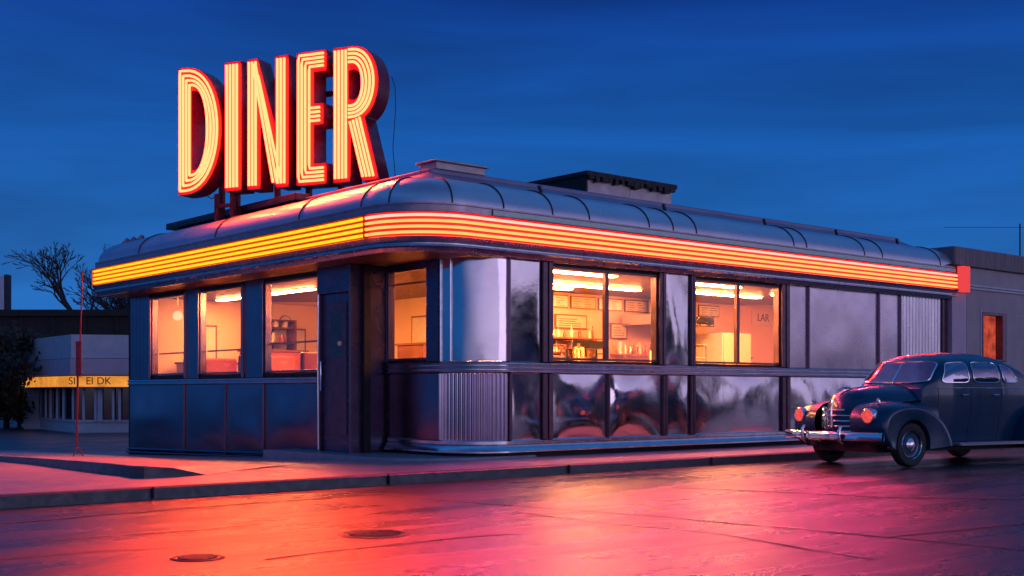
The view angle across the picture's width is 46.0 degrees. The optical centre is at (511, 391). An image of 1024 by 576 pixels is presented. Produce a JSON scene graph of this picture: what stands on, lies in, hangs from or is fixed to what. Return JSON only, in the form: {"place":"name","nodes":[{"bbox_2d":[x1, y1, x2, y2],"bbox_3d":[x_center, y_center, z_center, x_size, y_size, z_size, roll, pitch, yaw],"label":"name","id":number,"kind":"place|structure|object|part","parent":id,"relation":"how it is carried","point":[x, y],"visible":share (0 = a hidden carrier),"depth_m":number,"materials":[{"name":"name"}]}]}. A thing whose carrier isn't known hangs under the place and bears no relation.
{"place":"outdoors","nodes":[
{"label":"outdoors","id":0,"kind":"place"},
{"bbox_2d":[0,310,128,337],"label":"warehouse","id":1,"kind":"structure","parent":0,"point":[52,323],"depth_m":76.00,"materials":[{"name":"concrete"}]},
{"bbox_2d":[0,274,10,309],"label":"chimney","id":2,"kind":"object","parent":1,"relation":"on","point":[5,291],"visible":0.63,"depth_m":76.70,"materials":[{"name":"concrete"}]},
{"bbox_2d":[0,417,128,452],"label":"parking lot","id":3,"kind":"structure","parent":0,"point":[15,437],"depth_m":35.30,"materials":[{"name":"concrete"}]},
{"bbox_2d":[0,320,41,423],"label":"bush","id":4,"kind":"object","parent":3,"relation":"on","point":[14,371],"visible":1,"depth_m":43.97,"materials":[{"name":"green plant"}]},
{"bbox_2d":[0,327,49,428],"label":"bush","id":5,"kind":"object","parent":3,"relation":"on","point":[6,421],"visible":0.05,"depth_m":46.89,"materials":[{"name":"green plant"}]},
{"bbox_2d":[1,242,110,309],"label":"bare tree","id":6,"kind":"object","parent":3,"relation":"on","point":[56,287],"visible":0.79,"depth_m":94.16,"materials":[{"name":"brown plant"}]},
{"bbox_2d":[22,334,128,432],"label":"drive in shop","id":7,"kind":"object","parent":3,"relation":"on","point":[103,407],"visible":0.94,"depth_m":42.13,"materials":[{"name":"concrete"}]},
{"bbox_2d":[70,286,128,309],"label":"bare tree","id":8,"kind":"object","parent":3,"relation":"on","point":[119,302],"visible":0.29,"depth_m":89.52,"materials":[{"name":"black plant"}]},
{"bbox_2d":[77,291,128,309],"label":"bare tree","id":9,"kind":"object","parent":3,"relation":"on","point":[96,307],"visible":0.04,"depth_m":92.17,"materials":[{"name":"black plant"}]},
{"bbox_2d":[0,444,801,481],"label":"forecourt","id":10,"kind":"structure","parent":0,"point":[13,472],"depth_m":17.52,"materials":[{"name":"concrete"}]},
{"bbox_2d":[73,272,83,455],"bbox_3d":[-7.734,-0.453,21.448,0.290,3.365,0.283,0,0,0],"label":"sign pole","id":11,"kind":"object","parent":10,"relation":"on","point":[78,358],"visible":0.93,"depth_m":21.45,"materials":[{"name":"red metal"}]},
{"bbox_2d":[0,456,204,477],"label":"raised kerb","id":12,"kind":"structure","parent":10,"relation":"on","point":[128,470],"depth_m":14.91,"materials":[{"name":"concrete"}]},
{"bbox_2d":[0,450,287,474],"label":"raised slab","id":13,"kind":"structure","parent":10,"relation":"on","point":[205,468],"depth_m":16.81,"materials":[{"name":"concrete"}]},
{"bbox_2d":[92,159,969,461],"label":"diner","id":14,"kind":"structure","parent":10,"relation":"on","point":[466,259],"depth_m":20.69,"materials":[{"name":"metal"}]},
{"bbox_2d":[152,294,183,375],"bbox_3d":[-6.973,-1.155,24.657,0.145,1.620,1.540,0,0,-41],"label":"window","id":15,"kind":"structure","parent":14,"relation":"in","point":[154,300],"depth_m":25.19,"materials":[{"name":"metal"}]},
{"bbox_2d":[173,297,181,319],"bbox_3d":[-7.139,-1.798,25.740,0.200,0.525,0.200,0,0,-41],"label":"pendant lamp","id":16,"kind":"object","parent":14,"relation":"hanging from","point":[177,314],"visible":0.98,"depth_m":25.68,"materials":[{"name":"white glass"}]},
{"bbox_2d":[174,362,237,372],"bbox_3d":[-6.569,-0.005,26.689,1.660,1.290,0.560,0,0,-41],"label":"cabinet","id":17,"kind":"object","parent":14,"relation":"on","point":[179,367],"visible":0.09,"depth_m":26.24,"materials":[{"name":"brown wood"}]},
{"bbox_2d":[183,358,236,372],"bbox_3d":[-6.207,-0.035,25.189,1.200,1.350,0.550,0,0,-41],"label":"booth bench","id":18,"kind":"object","parent":14,"relation":"on","point":[220,365],"visible":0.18,"depth_m":25.44,"materials":[{"name":"red leather"}]},
{"bbox_2d":[206,325,216,357],"bbox_3d":[-6.920,-1.100,26.944,0.700,0.800,0.036,0,0,-41],"label":"picture frame","id":19,"kind":"object","parent":14,"relation":"attached to","point":[211,337],"visible":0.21,"depth_m":27.07,"materials":[{"name":"beige paper"}]},
{"bbox_2d":[200,285,244,373],"bbox_3d":[-5.444,-1.155,22.873,0.145,1.620,1.820,0,0,-41],"label":"window","id":20,"kind":"structure","parent":14,"relation":"in","point":[202,293],"depth_m":23.49,"materials":[{"name":"metal"}]},
{"bbox_2d":[214,296,240,300],"bbox_3d":[-5.984,-2.027,26.005,0.220,0.055,1.460,0,0,-41],"label":"ceiling light","id":21,"kind":"object","parent":14,"relation":"attached to","point":[229,298],"visible":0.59,"depth_m":26.07,"materials":[{"name":"white plastic"}]},
{"bbox_2d":[238,355,293,372],"bbox_3d":[-4.646,-0.035,23.366,1.200,1.350,0.550,0,0,-41],"label":"booth bench","id":22,"kind":"object","parent":14,"relation":"on","point":[282,362],"visible":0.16,"depth_m":23.67,"materials":[{"name":"red leather"}]},
{"bbox_2d":[237,350,308,369],"bbox_3d":[-5.138,-0.130,25.939,1.360,1.540,0.660,0,0,-41],"label":"table","id":23,"kind":"object","parent":14,"relation":"on","point":[295,354],"visible":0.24,"depth_m":25.92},
{"bbox_2d":[272,319,296,349],"bbox_3d":[-5.495,-0.510,27.740,1.000,2.300,0.400,0,0,-41],"label":"shelf unit","id":24,"kind":"object","parent":14,"relation":"on","point":[291,332],"visible":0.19,"depth_m":27.95,"materials":[{"name":"brown wood"}]},
{"bbox_2d":[272,333,275,341],"bbox_3d":[-5.485,-1.247,27.683,0.133,0.212,0.140,0,0,0],"label":"jar","id":25,"kind":"object","parent":24,"relation":"on","point":[273,337],"visible":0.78,"depth_m":27.63,"materials":[{"name":"beige ceramic"}]},
{"bbox_2d":[273,321,278,326],"bbox_3d":[-5.424,-1.574,27.735,0.133,0.166,0.140,0,0,0],"label":"jar","id":26,"kind":"object","parent":24,"relation":"on","point":[275,323],"visible":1,"depth_m":27.68,"materials":[{"name":"beige ceramic"}]},
{"bbox_2d":[279,335,284,341],"bbox_3d":[-5.303,-1.230,27.839,0.133,0.178,0.140,0,0,0],"label":"jar","id":27,"kind":"object","parent":24,"relation":"on","point":[282,338],"visible":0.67,"depth_m":27.79,"materials":[{"name":"red glass"}]},
{"bbox_2d":[282,319,287,326],"bbox_3d":[-5.242,-1.586,27.891,0.133,0.190,0.140,0,0,0],"label":"jar","id":28,"kind":"object","parent":24,"relation":"on","point":[284,323],"visible":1,"depth_m":27.84,"materials":[{"name":"beige ceramic"}]},
{"bbox_2d":[279,315,290,329],"bbox_3d":[-5.323,-1.620,28.308,0.360,0.360,0.040,0,0,-41],"label":"wall clock","id":29,"kind":"object","parent":14,"relation":"attached to","point":[284,317],"depth_m":28.25,"materials":[{"name":"beige ceramic"}]},
{"bbox_2d":[179,46,395,221],"bbox_3d":[-4.248,-4.662,22.558,4.511,3.124,0.650,0,0,23],"label":"rooftop sign","id":30,"kind":"object","parent":14,"relation":"on","point":[265,131],"visible":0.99,"depth_m":22.31,"materials":[{"name":"red metal"}]},
{"bbox_2d":[272,329,305,349],"bbox_3d":[-5.248,-1.200,28.375,0.900,0.600,0.036,0,0,-41],"label":"picture frame","id":31,"kind":"object","parent":14,"relation":"attached to","point":[301,334],"visible":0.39,"depth_m":28.29,"materials":[{"name":"beige wood"}]},
{"bbox_2d":[265,275,316,372],"bbox_3d":[-3.747,-1.155,20.891,0.145,1.620,1.920,0,0,-41],"label":"window","id":32,"kind":"structure","parent":14,"relation":"in","point":[268,343],"depth_m":21.56,"materials":[{"name":"metal"}]},
{"bbox_2d":[272,287,316,294],"bbox_3d":[-4.423,-2.027,24.182,0.220,0.055,1.660,0,0,-41],"label":"ceiling light","id":33,"kind":"object","parent":14,"relation":"attached to","point":[293,290],"visible":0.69,"depth_m":23.99,"materials":[{"name":"white plastic"}]},
{"bbox_2d":[300,352,316,369],"bbox_3d":[-3.150,-0.035,21.619,1.200,1.350,0.550,0,0,-41],"label":"booth bench","id":34,"kind":"object","parent":14,"relation":"on","point":[308,360],"visible":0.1,"depth_m":21.42,"materials":[{"name":"red leather"}]},
{"bbox_2d":[317,292,347,452],"bbox_3d":[-2.873,-0.315,19.500,0.134,2.570,0.902,0,0,-41],"label":"door","id":35,"kind":"structure","parent":14,"relation":"in","point":[335,306],"depth_m":19.52,"materials":[{"name":"metal"}]},
{"bbox_2d":[388,266,426,360],"bbox_3d":[-1.611,-1.228,19.165,0.145,1.455,1.080,0,0,-41],"label":"window","id":36,"kind":"structure","parent":14,"relation":"in","point":[391,328],"depth_m":19.51,"materials":[{"name":"metal"}]},
{"bbox_2d":[395,342,425,358],"bbox_3d":[-1.743,-0.180,24.896,0.960,1.640,0.960,0,0,-41],"label":"cabinet","id":37,"kind":"object","parent":14,"relation":"in","point":[412,350],"visible":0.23,"depth_m":24.56,"materials":[{"name":"brown wood"}]},
{"bbox_2d":[411,315,425,342],"bbox_3d":[-1.959,-1.200,26.028,0.036,0.900,0.700,0,0,-41],"label":"picture frame","id":38,"kind":"object","parent":14,"relation":"attached to","point":[418,328],"visible":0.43,"depth_m":26.07,"materials":[{"name":"beige paper"}]},
{"bbox_2d":[553,294,567,307],"bbox_3d":[0.878,-1.860,24.603,0.720,0.260,0.041,0,0,-41],"label":"menu sign","id":39,"kind":"object","parent":14,"relation":"attached to","point":[560,301],"visible":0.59,"depth_m":24.68,"materials":[{"name":"beige paper"}]},
{"bbox_2d":[553,286,574,289],"bbox_3d":[0.154,-2.027,22.835,2.660,0.055,0.220,0,0,-41],"label":"ceiling light","id":40,"kind":"object","parent":14,"relation":"attached to","point":[562,288],"visible":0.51,"depth_m":23.48,"materials":[{"name":"white plastic"}]},
{"bbox_2d":[554,314,586,329],"bbox_3d":[1.221,-1.450,24.894,0.900,0.300,0.040,0,0,-41],"label":"menu board","id":41,"kind":"object","parent":14,"relation":"attached to","point":[564,321],"visible":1,"depth_m":24.86,"materials":[{"name":"beige paper"}]},
{"bbox_2d":[553,337,601,340],"bbox_3d":[1.103,-1.025,24.648,1.900,0.170,0.260,0,0,-41],"label":"wall shelf","id":42,"kind":"object","parent":14,"relation":"attached to","point":[588,339],"depth_m":24.80,"materials":[{"name":"brown wood"}]},
{"bbox_2d":[570,325,572,337],"bbox_3d":[1.221,-1.238,24.723,0.072,0.252,0.076,0,0,0],"label":"bottle","id":43,"kind":"object","parent":42,"relation":"on","point":[571,332],"visible":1,"depth_m":24.69,"materials":[{"name":"yellow glass"}]},
{"bbox_2d":[570,296,595,309],"bbox_3d":[1.486,-1.860,25.123,0.720,0.260,0.040,0,0,-41],"label":"menu sign","id":44,"kind":"object","parent":14,"relation":"attached to","point":[579,302],"visible":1,"depth_m":25.09,"materials":[{"name":"beige paper"}]},
{"bbox_2d":[553,269,619,277],"bbox_3d":[0.955,-2.027,20.361,2.260,0.055,0.220,0,0,-41],"label":"ceiling light","id":45,"kind":"object","parent":14,"relation":"attached to","point":[581,273],"visible":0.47,"depth_m":20.48,"materials":[{"name":"white plastic"}]},
{"bbox_2d":[553,281,642,290],"bbox_3d":[1.596,-2.027,23.148,2.460,0.055,0.220,0,0,-41],"label":"ceiling light","id":46,"kind":"object","parent":14,"relation":"attached to","point":[594,286],"visible":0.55,"depth_m":23.04,"materials":[{"name":"white plastic"}]},
{"bbox_2d":[527,170,676,203],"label":"roof unit","id":47,"kind":"structure","parent":14,"relation":"on","point":[614,185],"depth_m":26.87,"materials":[{"name":"metal"}]},
{"bbox_2d":[553,266,656,361],"bbox_3d":[1.514,-1.250,19.801,2.440,1.480,0.120,0,0,-41],"label":"window","id":48,"kind":"structure","parent":14,"relation":"in","point":[605,274],"depth_m":19.79,"materials":[{"name":"glass"}]},
{"bbox_2d":[598,298,622,310],"bbox_3d":[2.093,-1.860,25.643,0.720,0.260,0.040,0,0,-41],"label":"menu sign","id":49,"kind":"object","parent":14,"relation":"attached to","point":[615,304],"visible":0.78,"depth_m":25.69,"materials":[{"name":"beige paper"}]},
{"bbox_2d":[610,323,626,339],"bbox_3d":[2.284,-1.300,25.804,0.500,0.340,0.040,0,0,-41],"label":"menu board","id":50,"kind":"object","parent":14,"relation":"attached to","point":[618,331],"visible":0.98,"depth_m":25.77,"materials":[{"name":"beige paper"}]},
{"bbox_2d":[610,354,646,361],"bbox_3d":[3.002,-0.725,26.274,2.200,0.170,0.260,0,0,-41],"label":"wall shelf","id":51,"kind":"object","parent":14,"relation":"attached to","point":[620,356],"depth_m":25.73,"materials":[{"name":"brown wood"}]},
{"bbox_2d":[618,341,621,353],"bbox_3d":[2.289,-0.941,25.556,0.098,0.257,0.098,0,0,0],"label":"cup stack","id":52,"kind":"object","parent":51,"relation":"on","point":[619,347],"visible":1,"depth_m":25.52,"materials":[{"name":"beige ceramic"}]},
{"bbox_2d":[623,343,626,353],"bbox_3d":[2.404,-0.926,25.736,0.081,0.228,0.085,0,0,0],"label":"bottle","id":53,"kind":"object","parent":51,"relation":"on","point":[624,349],"visible":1,"depth_m":25.70,"materials":[{"name":"beige glass"}]},
{"bbox_2d":[634,346,638,353],"bbox_3d":[2.676,-0.903,25.933,0.098,0.182,0.098,0,0,0],"label":"cup stack","id":54,"kind":"object","parent":51,"relation":"on","point":[636,349],"visible":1,"depth_m":25.89,"materials":[{"name":"beige metal"}]},
{"bbox_2d":[637,343,641,353],"bbox_3d":[2.750,-0.939,26.041,0.098,0.255,0.098,0,0,0],"label":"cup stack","id":55,"kind":"object","parent":51,"relation":"on","point":[640,347],"visible":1,"depth_m":26.00,"materials":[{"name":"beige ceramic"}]},
{"bbox_2d":[624,299,647,312],"bbox_3d":[2.701,-1.860,26.164,0.720,0.260,0.040,0,0,-41],"label":"menu sign","id":56,"kind":"object","parent":14,"relation":"attached to","point":[639,306],"visible":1,"depth_m":26.14,"materials":[{"name":"beige paper"}]},
{"bbox_2d":[621,298,713,327],"bbox_3d":[3.394,-1.730,26.123,2.000,0.620,0.920,0,0,-41],"label":"range hood","id":57,"kind":"object","parent":14,"relation":"attached to","point":[640,320],"visible":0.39,"depth_m":25.74,"materials":[{"name":"silver metal"}]},
{"bbox_2d":[698,305,718,316],"bbox_3d":[4.524,-1.860,27.725,0.720,0.260,0.040,0,0,-41],"label":"menu sign","id":58,"kind":"object","parent":14,"relation":"attached to","point":[707,311],"visible":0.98,"depth_m":27.70,"materials":[{"name":"beige paper"}]},
{"bbox_2d":[696,282,743,288],"bbox_3d":[3.538,-2.027,22.573,2.260,0.055,0.220,0,0,-41],"label":"ceiling light","id":59,"kind":"object","parent":14,"relation":"attached to","point":[714,285],"visible":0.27,"depth_m":22.73,"materials":[{"name":"white plastic"}]},
{"bbox_2d":[696,333,750,364],"bbox_3d":[4.767,-0.335,27.133,1.000,1.950,0.870,0,0,-41],"label":"refrigerator","id":60,"kind":"object","parent":14,"relation":"on","point":[720,347],"visible":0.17,"depth_m":26.78,"materials":[{"name":"metal"}]},
{"bbox_3d":[5.015,-0.360,26.844,0.940,1.800,0.028,0,0,-41],"label":"door","id":61,"kind":"part","parent":60,"relation":"part of","materials":[{"name":"metal"}]},
{"bbox_2d":[696,291,763,298],"bbox_3d":[4.363,-2.027,24.991,2.460,0.055,0.220,0,0,-41],"label":"ceiling light","id":62,"kind":"object","parent":14,"relation":"attached to","point":[726,294],"visible":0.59,"depth_m":24.99,"materials":[{"name":"white plastic"}]},
{"bbox_2d":[696,279,779,364],"bbox_3d":[4.087,-1.250,22.003,2.441,1.480,0.120,0,0,-41],"label":"window","id":63,"kind":"structure","parent":14,"relation":"in","point":[736,285],"depth_m":21.98,"materials":[{"name":"glass"}]},
{"bbox_2d":[751,310,773,325],"bbox_3d":[6.041,-1.780,29.028,0.840,0.340,0.030,0,0,-41],"label":"wall sign","id":64,"kind":"object","parent":14,"relation":"attached to","point":[762,317],"visible":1,"depth_m":29.01,"materials":[{"name":"paper"}]},
{"bbox_2d":[0,444,813,493],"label":"pavement","id":65,"kind":"structure","parent":0,"point":[66,484],"depth_m":15.56,"materials":[{"name":"concrete"}]},
{"bbox_2d":[0,447,1023,575],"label":"road","id":66,"kind":"structure","parent":0,"point":[944,513],"depth_m":10.13,"materials":[{"name":"grey asphalt"}]},
{"bbox_2d":[170,554,224,561],"bbox_3d":[-2.135,1.122,8.187,0.367,0.016,0.367,0,0,0],"label":"manhole cover","id":67,"kind":"object","parent":66,"relation":"on","point":[195,557],"visible":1,"depth_m":8.12,"materials":[{"name":"metal"}]},
{"bbox_2d":[337,529,410,537],"bbox_3d":[-1.092,1.122,9.567,0.583,0.016,0.583,0,0,0],"label":"manhole cover","id":68,"kind":"object","parent":66,"relation":"on","point":[377,533],"visible":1,"depth_m":9.50,"materials":[{"name":"metal"}]},
{"bbox_2d":[0,449,974,508],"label":"kerb","id":69,"kind":"structure","parent":66,"relation":"on","point":[47,498],"depth_m":14.41,"materials":[{"name":"concrete"}]},
{"bbox_2d":[785,353,1023,466],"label":"parked car","id":70,"kind":"object","parent":66,"relation":"on","point":[907,410],"visible":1,"depth_m":18.71,"materials":[{"name":"navy paint"},{"name":"chrome"},{"name":"glass"}]},
{"bbox_3d":[6.866,-0.308,18.737,0.566,0.335,0.140,0,0,-25],"label":"side window","id":71,"kind":"part","parent":70,"relation":"part of","materials":[{"name":"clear glass"}]},
{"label":"side window","id":72,"kind":"part","parent":70,"relation":"part of","materials":[{"name":"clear glass"}]},
{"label":"quarter window","id":73,"kind":"part","parent":70,"relation":"part of","materials":[{"name":"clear glass"}]},
{"bbox_2d":[0,0,1023,309],"label":"sky","id":74,"kind":"structure","parent":0,"point":[903,120],"materials":[{"name":"blue"}]},
{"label":"yard ground","id":75,"kind":"structure","parent":0,"visible":0},
{"bbox_2d":[914,246,1023,374],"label":"annex building","id":76,"kind":"structure","parent":75,"relation":"on","point":[995,312],"depth_m":27.82,"materials":[{"name":"paint"}]},
{"bbox_2d":[950,224,1023,255],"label":"roof mast","id":77,"kind":"object","parent":76,"relation":"on","point":[1020,227],"visible":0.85,"depth_m":33.46,"materials":[{"name":"metal"}]},
{"bbox_2d":[982,312,1006,361],"bbox_3d":[11.018,-1.260,27.774,1.130,1.120,0.230,0,0,-41],"label":"window","id":78,"kind":"structure","parent":76,"relation":"in","point":[994,325],"depth_m":27.94,"materials":[{"name":"glass"}]},
{"bbox_3d":[2.936,0.115,24.506,6.600,1.050,0.680,0,0,-41],"label":"counter","id":79,"kind":"object","parent":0,"visible":0},
{"bbox_2d":[553,344,566,360],"bbox_3d":[0.598,-0.652,22.623,0.800,0.480,0.400,0,0,-41],"label":"pie case","id":80,"kind":"object","parent":79,"relation":"on","point":[558,345],"visible":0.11,"depth_m":22.63,"materials":[{"name":"gold metal"}]},
{"bbox_2d":[572,344,584,360],"bbox_3d":[1.282,-0.672,23.208,0.279,0.520,0.279,0,0,5],"label":"coffee urn","id":81,"kind":"object","parent":79,"relation":"on","point":[578,350],"visible":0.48,"depth_m":23.11,"materials":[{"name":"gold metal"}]},
{"bbox_2d":[647,349,650,362],"bbox_3d":[2.877,-0.672,24.574,0.279,0.520,0.279,0,0,4],"label":"coffee urn","id":82,"kind":"object","parent":79,"relation":"on","point":[649,354],"visible":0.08,"depth_m":24.50,"materials":[{"name":"gold metal"}]},
{"bbox_2d":[696,344,706,363],"bbox_3d":[3.713,-0.702,25.290,0.700,0.580,0.400,0,0,-41],"label":"pie case","id":83,"kind":"object","parent":79,"relation":"on","point":[697,345],"visible":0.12,"depth_m":25.29,"materials":[{"name":"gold metal"}]},
{"bbox_3d":[2.501,0.111,25.628,6.400,1.058,0.550,0,0,-41],"label":"back counter","id":84,"kind":"object","parent":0,"visible":0},
{"bbox_2d":[557,340,601,360],"bbox_3d":[1.424,-0.730,24.580,0.960,0.620,0.440,0,0,-41],"label":"coffee machine","id":85,"kind":"object","parent":84,"relation":"on","point":[591,348],"visible":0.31,"depth_m":24.38,"materials":[{"name":"silver metal"}]}
]}

